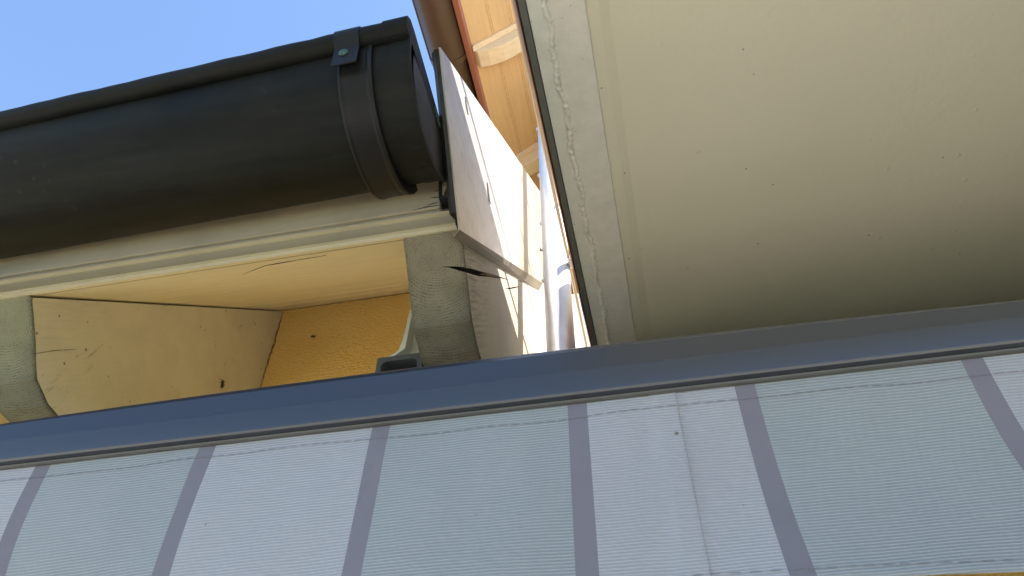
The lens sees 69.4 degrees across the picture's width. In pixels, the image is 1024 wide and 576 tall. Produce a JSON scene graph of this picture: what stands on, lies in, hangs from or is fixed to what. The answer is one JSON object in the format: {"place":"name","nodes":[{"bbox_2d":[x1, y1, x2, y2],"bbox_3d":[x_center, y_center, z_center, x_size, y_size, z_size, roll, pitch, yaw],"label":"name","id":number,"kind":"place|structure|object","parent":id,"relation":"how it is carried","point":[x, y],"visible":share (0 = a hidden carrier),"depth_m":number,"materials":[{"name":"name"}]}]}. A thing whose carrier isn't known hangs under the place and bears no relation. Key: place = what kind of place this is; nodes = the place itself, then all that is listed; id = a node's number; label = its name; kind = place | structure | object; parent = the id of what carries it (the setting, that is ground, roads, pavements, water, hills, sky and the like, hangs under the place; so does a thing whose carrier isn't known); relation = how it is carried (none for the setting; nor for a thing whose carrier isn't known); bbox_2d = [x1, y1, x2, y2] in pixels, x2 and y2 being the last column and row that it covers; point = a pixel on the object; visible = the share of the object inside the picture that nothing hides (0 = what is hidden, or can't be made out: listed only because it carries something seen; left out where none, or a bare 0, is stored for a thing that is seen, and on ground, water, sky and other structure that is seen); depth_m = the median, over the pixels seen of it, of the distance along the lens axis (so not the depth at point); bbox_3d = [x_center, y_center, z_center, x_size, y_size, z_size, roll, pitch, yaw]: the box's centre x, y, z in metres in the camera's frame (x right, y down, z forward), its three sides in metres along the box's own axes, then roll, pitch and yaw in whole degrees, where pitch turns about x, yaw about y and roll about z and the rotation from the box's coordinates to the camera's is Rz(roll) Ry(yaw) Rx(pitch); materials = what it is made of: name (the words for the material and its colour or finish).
{"place":"outdoors","nodes":[
{"label":"outdoors","id":0,"kind":"place"},
{"bbox_2d":[0,0,438,114],"label":"sky","id":1,"kind":"structure","parent":0,"point":[50,49],"materials":[{"name":"blue"}]},
{"bbox_2d":[452,0,577,293],"bbox_3d":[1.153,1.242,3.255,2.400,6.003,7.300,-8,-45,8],"label":"tall house","id":2,"kind":"structure","parent":0,"point":[491,41],"depth_m":4.04,"materials":[{"name":"paint"}]},
{"bbox_2d":[412,0,477,100],"bbox_3d":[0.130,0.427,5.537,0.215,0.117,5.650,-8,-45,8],"label":"brown gutter","id":3,"kind":"object","parent":2,"relation":"attached to","point":[438,23],"visible":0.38,"depth_m":3.76,"materials":[{"name":"brown metal"}]},
{"bbox_2d":[514,0,1023,345],"bbox_3d":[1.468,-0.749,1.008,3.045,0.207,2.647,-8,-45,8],"label":"balcony","id":4,"kind":"structure","parent":2,"relation":"attached to","point":[722,165],"depth_m":1.39,"materials":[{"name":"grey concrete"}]},
{"bbox_3d":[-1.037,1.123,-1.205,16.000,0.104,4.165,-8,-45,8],"label":"terrace","id":5,"kind":"structure","parent":0,"visible":0},
{"bbox_2d":[0,47,1023,575],"bbox_3d":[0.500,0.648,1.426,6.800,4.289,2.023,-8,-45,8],"label":"house","id":6,"kind":"structure","parent":5,"relation":"on","point":[454,263],"depth_m":1.41,"materials":[{"name":"paint"}]},
{"bbox_2d":[0,16,445,258],"bbox_3d":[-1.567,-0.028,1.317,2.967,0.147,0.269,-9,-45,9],"label":"rain gutter","id":7,"kind":"object","parent":6,"relation":"attached to","point":[345,112],"visible":0.92,"depth_m":1.08,"materials":[{"name":"black metal"}]},
{"bbox_2d":[0,300,1023,575],"bbox_3d":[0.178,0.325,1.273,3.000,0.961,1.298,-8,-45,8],"label":"awning","id":8,"kind":"object","parent":6,"relation":"attached to","point":[886,444],"visible":1,"depth_m":0.64,"materials":[{"name":"white fabric"}]},
{"bbox_2d":[511,0,587,351],"bbox_3d":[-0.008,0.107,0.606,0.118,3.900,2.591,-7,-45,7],"label":"balcony railing","id":9,"kind":"object","parent":5,"relation":"on","point":[557,282],"visible":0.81,"depth_m":1.79,"materials":[{"name":"metal"}]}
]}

